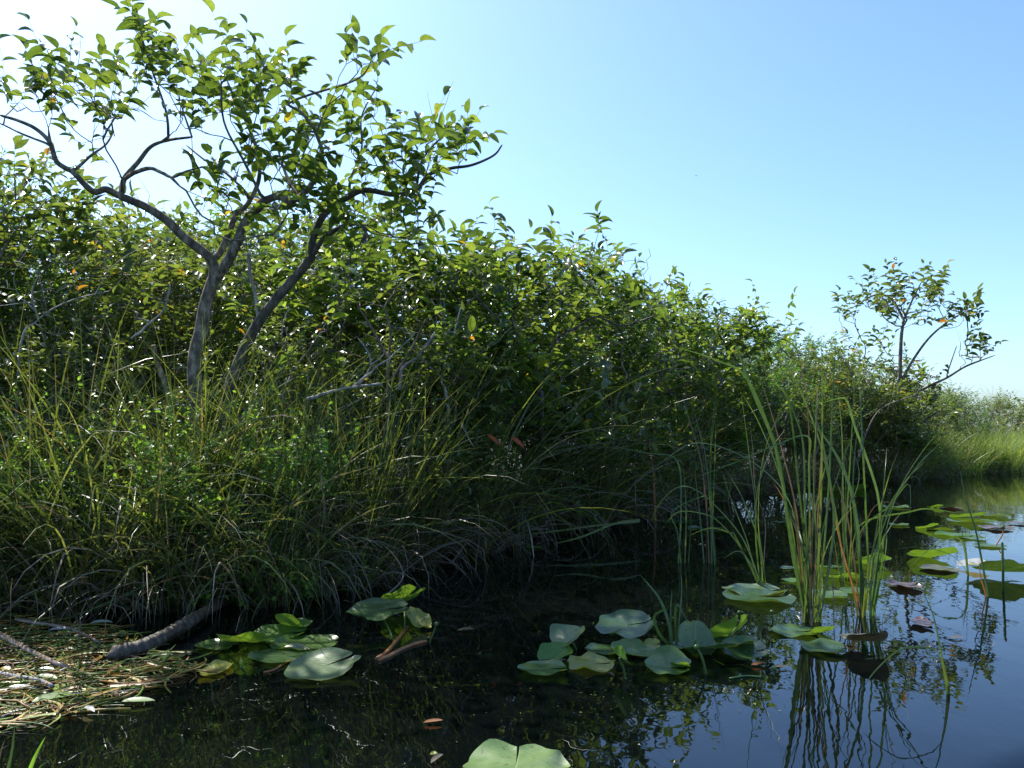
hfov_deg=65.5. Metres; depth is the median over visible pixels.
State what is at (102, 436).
sawgrass tussock
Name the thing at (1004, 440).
marsh grass clump
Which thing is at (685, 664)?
lily pad
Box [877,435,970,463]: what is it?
marsh grass clump
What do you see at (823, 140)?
sky
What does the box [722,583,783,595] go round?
lily pad
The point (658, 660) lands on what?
lily pad
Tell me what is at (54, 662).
dead stalk
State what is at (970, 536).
lily pad
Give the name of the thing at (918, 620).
lily pad
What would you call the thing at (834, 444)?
pond apple bush
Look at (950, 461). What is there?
marsh grass clump
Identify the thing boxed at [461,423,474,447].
fallen sawgrass
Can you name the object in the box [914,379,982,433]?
pond apple bush
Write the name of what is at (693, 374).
pond apple bush
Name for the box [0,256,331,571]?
sawgrass tussock
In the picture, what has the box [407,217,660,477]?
pond apple bush
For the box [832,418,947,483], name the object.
sawgrass tussock
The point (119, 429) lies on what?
sawgrass tussock
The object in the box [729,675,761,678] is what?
lily runner
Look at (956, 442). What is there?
marsh grass clump
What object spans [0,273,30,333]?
pond apple bush
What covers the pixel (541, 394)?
bare limb
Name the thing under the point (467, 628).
floating leaf
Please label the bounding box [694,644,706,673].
lily bud
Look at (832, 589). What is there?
curved reed
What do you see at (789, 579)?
lily pad
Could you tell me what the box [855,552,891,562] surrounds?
lily pad
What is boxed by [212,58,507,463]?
pond apple tree
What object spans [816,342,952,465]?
pond apple bush
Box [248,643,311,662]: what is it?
lily pad
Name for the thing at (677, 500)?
sawgrass tussock
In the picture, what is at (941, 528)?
lily pad
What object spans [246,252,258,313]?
dead branch
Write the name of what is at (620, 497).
sawgrass tussock
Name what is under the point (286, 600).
sawgrass tussock
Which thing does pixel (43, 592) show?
sawgrass tussock
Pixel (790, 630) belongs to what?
lily pad
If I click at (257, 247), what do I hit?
willow bush
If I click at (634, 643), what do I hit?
lily pad
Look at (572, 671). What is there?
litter
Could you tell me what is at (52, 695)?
fallen leaf
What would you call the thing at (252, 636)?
lily pad
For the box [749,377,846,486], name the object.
pond apple bush
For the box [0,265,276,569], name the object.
sawgrass tussock
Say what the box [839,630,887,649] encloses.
lily pad
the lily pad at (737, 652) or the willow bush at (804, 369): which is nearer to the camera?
the lily pad at (737, 652)
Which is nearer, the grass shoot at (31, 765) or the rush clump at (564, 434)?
the grass shoot at (31, 765)
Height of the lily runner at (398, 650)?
0.020 m
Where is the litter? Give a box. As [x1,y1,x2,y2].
[191,559,1006,717]
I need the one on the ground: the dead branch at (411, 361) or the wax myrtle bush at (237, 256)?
the wax myrtle bush at (237, 256)
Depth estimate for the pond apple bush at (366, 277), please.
8.73 m
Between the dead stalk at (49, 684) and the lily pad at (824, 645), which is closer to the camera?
the dead stalk at (49, 684)
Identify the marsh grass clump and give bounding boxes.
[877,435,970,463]
[881,422,956,477]
[902,423,968,476]
[903,432,965,477]
[912,444,958,476]
[920,443,973,476]
[925,422,973,465]
[930,441,979,473]
[939,425,996,473]
[942,419,1008,444]
[942,442,989,476]
[943,435,991,465]
[946,423,1023,441]
[946,442,1012,474]
[948,432,994,471]
[955,433,1011,473]
[956,429,1010,473]
[957,427,1021,471]
[963,436,1017,469]
[964,420,1022,443]
[964,437,1019,472]
[965,434,1021,473]
[965,435,1023,472]
[969,431,1023,472]
[977,432,1023,471]
[979,427,1023,470]
[980,428,1023,448]
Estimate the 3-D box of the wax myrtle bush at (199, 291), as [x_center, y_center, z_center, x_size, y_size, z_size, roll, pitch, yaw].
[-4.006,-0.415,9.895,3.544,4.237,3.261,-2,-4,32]
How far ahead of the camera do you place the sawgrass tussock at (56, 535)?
4.80 m
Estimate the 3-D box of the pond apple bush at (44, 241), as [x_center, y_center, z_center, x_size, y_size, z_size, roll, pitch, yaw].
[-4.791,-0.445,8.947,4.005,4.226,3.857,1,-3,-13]
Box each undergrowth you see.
[0,369,889,609]
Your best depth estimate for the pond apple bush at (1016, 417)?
33.43 m
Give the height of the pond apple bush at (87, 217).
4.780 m
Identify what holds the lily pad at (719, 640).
on the water
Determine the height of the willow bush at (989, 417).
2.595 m
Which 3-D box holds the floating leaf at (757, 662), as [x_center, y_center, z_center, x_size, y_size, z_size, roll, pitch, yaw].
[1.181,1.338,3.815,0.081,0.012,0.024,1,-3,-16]
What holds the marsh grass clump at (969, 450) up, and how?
on the ground
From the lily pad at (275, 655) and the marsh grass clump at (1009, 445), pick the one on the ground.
the marsh grass clump at (1009, 445)
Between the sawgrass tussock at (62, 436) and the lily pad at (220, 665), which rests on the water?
the lily pad at (220, 665)
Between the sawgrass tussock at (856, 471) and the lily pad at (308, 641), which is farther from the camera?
the sawgrass tussock at (856, 471)
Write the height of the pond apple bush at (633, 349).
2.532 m
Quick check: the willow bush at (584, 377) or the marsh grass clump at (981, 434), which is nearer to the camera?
the willow bush at (584, 377)
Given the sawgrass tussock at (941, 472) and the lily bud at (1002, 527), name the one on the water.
the lily bud at (1002, 527)
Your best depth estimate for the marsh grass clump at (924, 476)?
17.62 m
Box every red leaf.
[488,435,499,444]
[511,437,523,447]
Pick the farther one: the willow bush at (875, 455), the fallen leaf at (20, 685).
the willow bush at (875, 455)
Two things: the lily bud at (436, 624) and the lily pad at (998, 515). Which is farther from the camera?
the lily pad at (998, 515)
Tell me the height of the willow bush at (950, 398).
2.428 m
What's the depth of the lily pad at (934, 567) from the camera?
6.38 m
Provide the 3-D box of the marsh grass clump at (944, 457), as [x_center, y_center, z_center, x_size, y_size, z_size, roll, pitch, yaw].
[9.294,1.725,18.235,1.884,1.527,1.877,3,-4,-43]
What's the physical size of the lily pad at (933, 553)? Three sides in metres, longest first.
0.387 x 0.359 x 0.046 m
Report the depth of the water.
3.71 m
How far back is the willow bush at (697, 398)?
13.48 m
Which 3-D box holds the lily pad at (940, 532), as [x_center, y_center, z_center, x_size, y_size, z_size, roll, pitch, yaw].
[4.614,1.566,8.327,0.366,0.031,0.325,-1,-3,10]
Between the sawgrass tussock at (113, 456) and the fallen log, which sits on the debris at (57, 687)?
the fallen log
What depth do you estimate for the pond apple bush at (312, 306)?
7.65 m
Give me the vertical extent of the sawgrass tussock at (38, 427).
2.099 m
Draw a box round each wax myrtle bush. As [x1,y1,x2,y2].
[3,200,264,453]
[60,175,366,440]
[103,207,307,335]
[950,384,1014,436]
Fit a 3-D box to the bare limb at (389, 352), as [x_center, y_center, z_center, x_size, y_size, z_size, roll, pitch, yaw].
[-1.111,0.173,6.667,1.231,2.566,1.058,-1,-3,16]
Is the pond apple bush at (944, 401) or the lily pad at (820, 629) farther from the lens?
the pond apple bush at (944, 401)
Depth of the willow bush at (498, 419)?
7.34 m
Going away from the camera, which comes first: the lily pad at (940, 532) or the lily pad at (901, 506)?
the lily pad at (940, 532)
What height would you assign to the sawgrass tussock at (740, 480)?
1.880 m
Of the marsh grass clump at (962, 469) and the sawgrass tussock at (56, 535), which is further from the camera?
the marsh grass clump at (962, 469)
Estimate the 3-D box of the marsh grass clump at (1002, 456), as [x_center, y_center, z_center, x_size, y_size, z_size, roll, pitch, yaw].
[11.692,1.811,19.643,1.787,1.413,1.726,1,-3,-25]
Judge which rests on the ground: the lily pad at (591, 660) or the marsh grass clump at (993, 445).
the marsh grass clump at (993, 445)
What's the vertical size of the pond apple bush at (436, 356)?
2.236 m
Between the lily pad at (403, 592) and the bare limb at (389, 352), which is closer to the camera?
the lily pad at (403, 592)
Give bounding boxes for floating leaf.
[423,718,441,722]
[431,753,442,762]
[457,627,473,630]
[752,661,764,664]
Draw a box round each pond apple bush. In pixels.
[0,125,262,451]
[0,135,221,439]
[0,166,208,301]
[0,269,189,451]
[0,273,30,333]
[0,306,179,472]
[1,263,250,448]
[38,179,255,358]
[76,153,422,427]
[86,183,348,448]
[159,300,397,454]
[195,255,429,474]
[215,200,463,425]
[223,173,493,494]
[243,214,595,508]
[312,301,519,517]
[314,216,527,467]
[347,193,660,521]
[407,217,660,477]
[428,216,706,520]
[531,320,704,509]
[538,248,749,484]
[594,256,763,471]
[625,272,805,484]
[669,404,760,497]
[675,352,819,466]
[718,314,836,459]
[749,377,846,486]
[764,366,878,463]
[766,326,917,466]
[771,329,884,454]
[781,414,855,482]
[801,368,921,479]
[805,391,886,479]
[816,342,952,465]
[861,385,942,478]
[861,418,922,471]
[869,392,968,459]
[871,368,961,448]
[886,373,983,441]
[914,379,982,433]
[979,387,1023,439]
[996,402,1023,428]
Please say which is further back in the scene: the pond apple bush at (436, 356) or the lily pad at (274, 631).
the pond apple bush at (436, 356)
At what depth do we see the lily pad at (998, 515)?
9.99 m
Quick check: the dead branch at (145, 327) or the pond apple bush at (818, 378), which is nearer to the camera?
the dead branch at (145, 327)
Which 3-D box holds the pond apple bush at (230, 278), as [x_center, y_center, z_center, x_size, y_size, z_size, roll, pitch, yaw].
[-3.040,-0.385,9.524,4.155,4.130,3.946,0,-3,0]
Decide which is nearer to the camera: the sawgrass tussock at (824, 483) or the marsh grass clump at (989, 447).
the sawgrass tussock at (824, 483)
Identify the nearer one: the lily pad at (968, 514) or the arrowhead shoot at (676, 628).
the arrowhead shoot at (676, 628)
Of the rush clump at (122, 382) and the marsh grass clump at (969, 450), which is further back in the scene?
the marsh grass clump at (969, 450)
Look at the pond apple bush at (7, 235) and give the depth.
7.69 m
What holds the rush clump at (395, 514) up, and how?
on the ground
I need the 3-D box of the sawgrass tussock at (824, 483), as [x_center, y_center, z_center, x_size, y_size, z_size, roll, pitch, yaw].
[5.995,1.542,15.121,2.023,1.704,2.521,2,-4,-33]
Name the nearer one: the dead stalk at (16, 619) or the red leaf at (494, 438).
the dead stalk at (16, 619)
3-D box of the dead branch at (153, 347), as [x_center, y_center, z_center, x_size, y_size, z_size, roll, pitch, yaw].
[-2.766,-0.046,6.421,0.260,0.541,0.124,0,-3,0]
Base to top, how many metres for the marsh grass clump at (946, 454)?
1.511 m
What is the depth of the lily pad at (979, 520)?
9.34 m
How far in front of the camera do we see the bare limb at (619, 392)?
9.29 m
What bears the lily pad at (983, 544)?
on the water
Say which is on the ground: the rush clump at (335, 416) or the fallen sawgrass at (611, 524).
the rush clump at (335, 416)
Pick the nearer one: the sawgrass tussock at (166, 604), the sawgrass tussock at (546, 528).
the sawgrass tussock at (166, 604)
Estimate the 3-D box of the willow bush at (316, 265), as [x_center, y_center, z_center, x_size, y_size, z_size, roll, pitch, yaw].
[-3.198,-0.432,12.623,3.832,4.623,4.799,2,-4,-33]
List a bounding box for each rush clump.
[0,308,147,604]
[0,310,238,598]
[1,281,460,590]
[1,312,217,483]
[108,327,479,600]
[157,329,533,593]
[174,356,497,587]
[183,317,519,553]
[214,361,362,467]
[266,345,628,595]
[368,303,622,565]
[485,325,668,537]
[497,337,761,541]
[647,398,761,506]
[665,392,790,507]
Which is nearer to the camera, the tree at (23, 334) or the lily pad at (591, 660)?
the lily pad at (591, 660)
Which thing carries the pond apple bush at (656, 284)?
on the ground
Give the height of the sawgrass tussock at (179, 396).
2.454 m
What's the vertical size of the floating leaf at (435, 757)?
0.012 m
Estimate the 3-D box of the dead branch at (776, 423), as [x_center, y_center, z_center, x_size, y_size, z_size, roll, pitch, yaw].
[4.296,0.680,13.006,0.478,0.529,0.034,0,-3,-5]
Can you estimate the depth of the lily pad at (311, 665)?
3.72 m
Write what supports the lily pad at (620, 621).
on the water
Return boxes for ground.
[1,427,1020,610]
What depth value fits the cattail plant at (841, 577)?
6.00 m
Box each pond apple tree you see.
[0,0,436,450]
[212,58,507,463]
[829,257,1007,467]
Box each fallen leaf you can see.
[10,684,34,687]
[32,692,73,701]
[36,674,56,677]
[49,626,72,629]
[83,705,94,711]
[90,620,111,623]
[122,697,154,701]
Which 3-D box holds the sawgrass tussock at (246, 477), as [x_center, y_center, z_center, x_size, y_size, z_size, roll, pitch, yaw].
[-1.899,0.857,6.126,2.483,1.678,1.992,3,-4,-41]
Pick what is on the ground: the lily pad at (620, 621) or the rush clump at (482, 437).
the rush clump at (482, 437)
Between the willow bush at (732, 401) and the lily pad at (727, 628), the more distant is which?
the willow bush at (732, 401)
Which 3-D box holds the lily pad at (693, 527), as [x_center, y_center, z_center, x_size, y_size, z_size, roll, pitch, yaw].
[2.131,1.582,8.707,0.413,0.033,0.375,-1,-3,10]
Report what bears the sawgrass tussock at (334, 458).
on the ground
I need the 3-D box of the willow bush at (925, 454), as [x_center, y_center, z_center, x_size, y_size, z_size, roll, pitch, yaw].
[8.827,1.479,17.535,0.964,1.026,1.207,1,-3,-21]
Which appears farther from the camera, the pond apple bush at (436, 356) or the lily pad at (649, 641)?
the pond apple bush at (436, 356)
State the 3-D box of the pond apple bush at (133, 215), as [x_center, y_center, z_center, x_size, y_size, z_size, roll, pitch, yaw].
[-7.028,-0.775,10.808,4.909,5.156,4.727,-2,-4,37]
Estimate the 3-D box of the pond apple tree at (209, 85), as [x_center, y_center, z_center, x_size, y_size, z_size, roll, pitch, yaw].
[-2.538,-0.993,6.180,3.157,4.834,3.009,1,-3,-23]
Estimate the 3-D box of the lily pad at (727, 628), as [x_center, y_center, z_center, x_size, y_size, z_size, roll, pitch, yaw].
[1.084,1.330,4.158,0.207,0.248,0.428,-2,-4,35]
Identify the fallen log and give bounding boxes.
[106,592,230,659]
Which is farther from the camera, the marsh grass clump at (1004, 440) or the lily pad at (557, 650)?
the marsh grass clump at (1004, 440)
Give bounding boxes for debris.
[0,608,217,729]
[0,612,212,732]
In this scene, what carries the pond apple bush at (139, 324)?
on the ground
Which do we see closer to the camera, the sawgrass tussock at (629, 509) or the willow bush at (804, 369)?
the sawgrass tussock at (629, 509)
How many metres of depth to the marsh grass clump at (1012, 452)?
19.69 m
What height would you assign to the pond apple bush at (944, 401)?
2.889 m
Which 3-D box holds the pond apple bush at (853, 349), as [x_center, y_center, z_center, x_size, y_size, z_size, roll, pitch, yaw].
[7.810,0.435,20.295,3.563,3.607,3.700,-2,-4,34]
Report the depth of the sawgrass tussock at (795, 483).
14.51 m
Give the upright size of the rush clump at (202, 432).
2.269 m
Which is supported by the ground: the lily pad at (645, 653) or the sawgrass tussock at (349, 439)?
the sawgrass tussock at (349, 439)
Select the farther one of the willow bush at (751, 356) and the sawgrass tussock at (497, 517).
the willow bush at (751, 356)
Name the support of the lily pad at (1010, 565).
on the water
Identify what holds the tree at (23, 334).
on the ground
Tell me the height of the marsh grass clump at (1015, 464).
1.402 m
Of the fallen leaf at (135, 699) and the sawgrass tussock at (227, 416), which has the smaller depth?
the fallen leaf at (135, 699)
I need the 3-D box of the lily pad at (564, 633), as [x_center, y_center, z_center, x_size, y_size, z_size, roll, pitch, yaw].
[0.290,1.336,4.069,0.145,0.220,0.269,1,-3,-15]
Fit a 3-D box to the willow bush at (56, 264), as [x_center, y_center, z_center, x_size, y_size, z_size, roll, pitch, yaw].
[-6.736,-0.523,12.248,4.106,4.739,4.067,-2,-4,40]
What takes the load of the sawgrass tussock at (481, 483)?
on the ground
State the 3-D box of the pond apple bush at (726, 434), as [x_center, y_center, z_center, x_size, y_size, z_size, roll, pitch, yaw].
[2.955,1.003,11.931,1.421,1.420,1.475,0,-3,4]
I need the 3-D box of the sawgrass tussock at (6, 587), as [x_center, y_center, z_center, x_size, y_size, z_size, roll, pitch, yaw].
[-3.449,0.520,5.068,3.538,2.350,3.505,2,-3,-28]
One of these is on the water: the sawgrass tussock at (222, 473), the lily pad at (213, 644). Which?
the lily pad at (213, 644)
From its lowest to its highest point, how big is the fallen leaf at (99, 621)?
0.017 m
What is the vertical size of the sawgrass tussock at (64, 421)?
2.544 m
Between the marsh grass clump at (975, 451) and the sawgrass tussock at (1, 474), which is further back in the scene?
the marsh grass clump at (975, 451)
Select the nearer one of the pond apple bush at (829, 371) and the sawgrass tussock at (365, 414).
the sawgrass tussock at (365, 414)
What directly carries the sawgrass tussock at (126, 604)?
on the ground
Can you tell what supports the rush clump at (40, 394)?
on the ground
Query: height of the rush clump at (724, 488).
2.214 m
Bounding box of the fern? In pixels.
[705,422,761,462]
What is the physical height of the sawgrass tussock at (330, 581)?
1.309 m
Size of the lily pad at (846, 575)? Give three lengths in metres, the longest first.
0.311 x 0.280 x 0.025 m
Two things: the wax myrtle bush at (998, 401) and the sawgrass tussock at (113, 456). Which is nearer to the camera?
the sawgrass tussock at (113, 456)
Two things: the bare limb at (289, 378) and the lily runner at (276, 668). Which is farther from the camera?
the bare limb at (289, 378)
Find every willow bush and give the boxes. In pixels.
[0,144,118,412]
[0,190,133,397]
[5,191,257,443]
[9,214,168,327]
[95,206,364,451]
[223,216,396,430]
[341,302,584,535]
[484,305,666,525]
[513,237,746,458]
[624,354,729,488]
[636,360,750,468]
[660,372,765,487]
[672,292,838,475]
[678,294,813,433]
[720,321,876,475]
[730,413,798,490]
[751,359,850,468]
[824,382,929,459]
[847,428,894,475]
[848,360,924,455]
[902,441,948,466]
[920,383,1003,446]
[937,388,1023,434]
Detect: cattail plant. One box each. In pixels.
[618,378,719,564]
[646,387,789,586]
[667,335,859,625]
[774,344,955,581]
[803,357,943,618]
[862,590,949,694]
[901,526,968,575]
[960,472,988,596]
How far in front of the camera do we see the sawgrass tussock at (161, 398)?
7.16 m
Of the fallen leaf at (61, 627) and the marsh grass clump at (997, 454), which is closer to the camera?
the fallen leaf at (61, 627)
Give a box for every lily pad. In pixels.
[194,638,238,649]
[198,659,231,675]
[217,631,273,641]
[239,658,247,674]
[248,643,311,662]
[254,624,306,641]
[269,634,338,649]
[275,613,311,626]
[284,647,360,679]
[346,597,408,636]
[381,584,425,627]
[405,606,431,627]
[463,739,570,767]
[517,659,567,674]
[537,642,572,659]
[550,623,584,649]
[567,651,615,671]
[585,643,627,654]
[595,609,656,637]
[611,638,650,657]
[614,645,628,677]
[626,646,657,656]
[644,638,659,646]
[645,645,690,674]
[661,519,698,523]
[668,636,752,648]
[671,661,689,666]
[678,620,716,661]
[688,525,724,531]
[709,614,746,637]
[720,635,768,659]
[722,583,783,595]
[723,587,795,603]
[767,623,818,636]
[781,566,799,569]
[781,578,795,581]
[799,638,846,652]
[808,626,834,632]
[812,589,847,597]
[815,486,847,490]
[823,572,865,577]
[839,586,879,594]
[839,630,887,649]
[846,483,867,488]
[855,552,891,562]
[883,505,910,508]
[888,579,922,587]
[889,523,907,525]
[907,547,957,557]
[910,616,933,625]
[916,523,937,527]
[920,564,960,571]
[927,504,942,507]
[928,527,954,529]
[935,530,971,536]
[947,518,997,521]
[949,512,986,516]
[955,535,984,538]
[956,558,984,565]
[968,559,1023,571]
[973,542,1006,546]
[978,525,1012,529]
[982,514,1010,515]
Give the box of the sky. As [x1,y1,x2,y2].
[0,0,1023,426]
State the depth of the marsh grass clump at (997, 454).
19.39 m
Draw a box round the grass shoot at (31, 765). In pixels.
[0,726,49,767]
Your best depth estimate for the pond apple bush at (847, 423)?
15.52 m
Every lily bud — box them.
[429,622,438,642]
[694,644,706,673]
[995,525,1004,544]
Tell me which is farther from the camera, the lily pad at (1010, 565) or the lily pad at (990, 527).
the lily pad at (990, 527)
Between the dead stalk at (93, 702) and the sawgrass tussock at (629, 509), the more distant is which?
the sawgrass tussock at (629, 509)
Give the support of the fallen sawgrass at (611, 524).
on the sawgrass tussock at (541, 520)
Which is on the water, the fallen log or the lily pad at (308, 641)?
the lily pad at (308, 641)
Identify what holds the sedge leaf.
in the water
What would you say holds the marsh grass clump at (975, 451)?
on the ground
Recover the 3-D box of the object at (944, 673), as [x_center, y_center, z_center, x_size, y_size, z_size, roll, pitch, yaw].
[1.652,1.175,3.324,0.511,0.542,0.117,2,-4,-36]
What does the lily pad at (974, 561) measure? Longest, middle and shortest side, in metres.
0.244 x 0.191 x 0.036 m
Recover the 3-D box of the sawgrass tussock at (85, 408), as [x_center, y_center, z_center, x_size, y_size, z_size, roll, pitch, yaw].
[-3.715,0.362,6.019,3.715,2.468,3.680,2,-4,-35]
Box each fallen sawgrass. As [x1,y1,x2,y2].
[0,515,215,539]
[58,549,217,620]
[319,470,324,532]
[367,541,403,592]
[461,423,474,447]
[520,521,639,535]
[555,519,639,543]
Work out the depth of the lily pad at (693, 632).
4.07 m
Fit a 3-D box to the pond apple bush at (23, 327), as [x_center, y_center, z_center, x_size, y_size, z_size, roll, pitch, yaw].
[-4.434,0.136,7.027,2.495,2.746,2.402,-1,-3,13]
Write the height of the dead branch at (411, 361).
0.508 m
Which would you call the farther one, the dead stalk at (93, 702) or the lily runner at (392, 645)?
the lily runner at (392, 645)
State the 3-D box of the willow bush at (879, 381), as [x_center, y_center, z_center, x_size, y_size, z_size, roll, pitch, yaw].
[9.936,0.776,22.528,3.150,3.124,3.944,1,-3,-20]
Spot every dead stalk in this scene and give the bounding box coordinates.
[0,631,69,668]
[0,671,53,687]
[0,688,141,718]
[14,617,100,643]
[55,700,121,703]
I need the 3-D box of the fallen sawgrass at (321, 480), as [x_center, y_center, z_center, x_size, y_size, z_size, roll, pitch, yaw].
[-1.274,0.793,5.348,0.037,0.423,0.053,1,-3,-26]
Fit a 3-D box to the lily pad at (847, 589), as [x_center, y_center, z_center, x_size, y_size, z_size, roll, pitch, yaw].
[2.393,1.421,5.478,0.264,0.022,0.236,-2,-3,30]
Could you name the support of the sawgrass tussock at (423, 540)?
on the ground
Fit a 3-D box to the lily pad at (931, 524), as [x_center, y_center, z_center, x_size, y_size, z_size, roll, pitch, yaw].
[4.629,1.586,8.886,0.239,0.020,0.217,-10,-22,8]
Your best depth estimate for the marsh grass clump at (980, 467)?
18.67 m
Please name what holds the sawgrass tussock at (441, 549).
on the ground
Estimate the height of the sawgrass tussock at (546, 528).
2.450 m
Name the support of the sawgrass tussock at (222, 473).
on the ground
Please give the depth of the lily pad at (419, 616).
4.55 m
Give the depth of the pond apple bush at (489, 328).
11.69 m
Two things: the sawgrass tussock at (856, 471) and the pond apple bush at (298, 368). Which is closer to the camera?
the pond apple bush at (298, 368)
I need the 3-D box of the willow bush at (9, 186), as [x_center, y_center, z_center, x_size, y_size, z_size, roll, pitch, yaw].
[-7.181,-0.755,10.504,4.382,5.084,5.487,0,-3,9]
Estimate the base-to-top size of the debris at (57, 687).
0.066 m
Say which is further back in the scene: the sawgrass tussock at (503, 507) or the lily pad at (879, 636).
the sawgrass tussock at (503, 507)
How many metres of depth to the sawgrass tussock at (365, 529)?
5.44 m
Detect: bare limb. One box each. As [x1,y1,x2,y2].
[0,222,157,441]
[243,263,343,449]
[315,259,463,491]
[381,266,510,493]
[455,244,669,491]
[575,326,712,489]
[835,331,935,478]
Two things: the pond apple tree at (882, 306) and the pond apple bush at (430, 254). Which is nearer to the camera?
the pond apple bush at (430, 254)
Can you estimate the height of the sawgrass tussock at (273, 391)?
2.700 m
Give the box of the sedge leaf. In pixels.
[646,413,659,521]
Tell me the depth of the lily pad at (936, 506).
11.14 m
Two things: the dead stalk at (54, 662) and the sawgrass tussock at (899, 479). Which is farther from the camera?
the sawgrass tussock at (899, 479)
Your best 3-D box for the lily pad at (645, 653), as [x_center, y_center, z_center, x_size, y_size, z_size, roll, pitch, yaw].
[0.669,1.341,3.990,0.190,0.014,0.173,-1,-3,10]
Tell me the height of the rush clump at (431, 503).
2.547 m
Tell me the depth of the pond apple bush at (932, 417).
19.39 m
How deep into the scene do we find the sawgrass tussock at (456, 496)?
6.51 m
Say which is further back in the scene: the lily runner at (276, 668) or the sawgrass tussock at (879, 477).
the sawgrass tussock at (879, 477)
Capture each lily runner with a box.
[263,660,290,673]
[375,626,408,659]
[377,640,426,660]
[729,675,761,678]
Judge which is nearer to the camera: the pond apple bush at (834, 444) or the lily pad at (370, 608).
the lily pad at (370, 608)
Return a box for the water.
[0,472,1023,767]
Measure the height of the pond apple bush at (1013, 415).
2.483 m
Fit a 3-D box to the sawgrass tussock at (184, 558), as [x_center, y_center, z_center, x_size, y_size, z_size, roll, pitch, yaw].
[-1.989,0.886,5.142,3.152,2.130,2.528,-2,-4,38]
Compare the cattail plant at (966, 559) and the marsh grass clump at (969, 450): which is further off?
the marsh grass clump at (969, 450)
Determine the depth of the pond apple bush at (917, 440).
15.99 m
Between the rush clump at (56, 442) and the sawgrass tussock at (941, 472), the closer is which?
the rush clump at (56, 442)
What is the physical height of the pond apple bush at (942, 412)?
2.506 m
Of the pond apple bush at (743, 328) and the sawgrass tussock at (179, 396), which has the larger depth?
the pond apple bush at (743, 328)
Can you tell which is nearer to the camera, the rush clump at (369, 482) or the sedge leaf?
the rush clump at (369, 482)
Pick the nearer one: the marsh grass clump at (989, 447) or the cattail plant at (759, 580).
the cattail plant at (759, 580)
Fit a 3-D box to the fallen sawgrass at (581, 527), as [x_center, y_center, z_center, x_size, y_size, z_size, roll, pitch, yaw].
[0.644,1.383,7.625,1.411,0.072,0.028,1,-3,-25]
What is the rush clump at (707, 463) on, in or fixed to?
on the ground
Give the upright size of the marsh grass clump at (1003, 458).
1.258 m
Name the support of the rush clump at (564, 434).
on the ground
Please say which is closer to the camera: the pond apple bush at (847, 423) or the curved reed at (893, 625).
the curved reed at (893, 625)
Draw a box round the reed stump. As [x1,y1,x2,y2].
[1001,542,1004,591]
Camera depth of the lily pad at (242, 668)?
3.67 m
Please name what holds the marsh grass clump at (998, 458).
on the ground
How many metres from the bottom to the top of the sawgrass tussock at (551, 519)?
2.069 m
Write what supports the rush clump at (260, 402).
on the ground
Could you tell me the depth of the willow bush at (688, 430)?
11.25 m
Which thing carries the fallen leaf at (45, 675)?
on the debris at (57, 687)
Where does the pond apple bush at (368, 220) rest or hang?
on the ground
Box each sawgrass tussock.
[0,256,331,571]
[0,262,312,557]
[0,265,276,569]
[0,267,338,640]
[0,269,536,615]
[0,293,378,622]
[0,298,168,519]
[0,302,310,634]
[0,315,106,490]
[0,350,356,588]
[0,351,216,569]
[0,361,399,649]
[0,368,240,583]
[0,374,263,629]
[0,382,372,653]
[0,410,246,631]
[0,430,131,609]
[8,331,314,438]
[10,357,449,633]
[11,447,337,641]
[27,386,484,588]
[41,299,297,481]
[59,372,504,621]
[66,311,463,546]
[67,390,396,562]
[77,337,446,568]
[93,401,390,568]
[117,418,415,634]
[153,383,450,568]
[168,353,443,497]
[193,472,423,613]
[232,414,547,603]
[241,454,485,602]
[272,403,593,577]
[322,336,701,562]
[325,334,683,574]
[349,385,591,559]
[357,436,536,570]
[361,394,628,554]
[398,387,632,556]
[456,404,698,548]
[496,352,749,542]
[507,366,778,521]
[560,423,703,528]
[574,388,775,516]
[577,367,824,513]
[690,430,806,497]
[736,436,823,494]
[746,422,860,488]
[786,432,882,486]
[810,429,902,483]
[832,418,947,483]
[848,417,977,480]
[867,435,949,482]
[902,428,982,477]
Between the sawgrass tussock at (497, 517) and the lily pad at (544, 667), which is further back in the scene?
the sawgrass tussock at (497, 517)
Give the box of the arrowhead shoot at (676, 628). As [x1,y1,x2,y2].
[641,576,687,644]
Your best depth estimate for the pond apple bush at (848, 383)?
17.12 m
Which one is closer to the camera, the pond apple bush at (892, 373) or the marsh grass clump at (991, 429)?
the pond apple bush at (892, 373)
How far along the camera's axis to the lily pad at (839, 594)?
5.38 m
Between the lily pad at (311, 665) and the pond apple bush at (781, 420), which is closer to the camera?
the lily pad at (311, 665)
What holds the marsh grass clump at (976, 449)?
on the ground
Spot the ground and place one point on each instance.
(44, 607)
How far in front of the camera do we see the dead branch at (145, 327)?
6.26 m
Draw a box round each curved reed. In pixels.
[827,544,834,629]
[882,607,893,639]
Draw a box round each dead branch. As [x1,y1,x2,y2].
[131,284,170,339]
[151,345,183,411]
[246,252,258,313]
[307,333,414,400]
[398,332,435,390]
[763,411,787,438]
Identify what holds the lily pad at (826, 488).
on the water
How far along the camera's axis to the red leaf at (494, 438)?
6.88 m
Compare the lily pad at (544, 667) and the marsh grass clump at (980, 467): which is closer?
the lily pad at (544, 667)

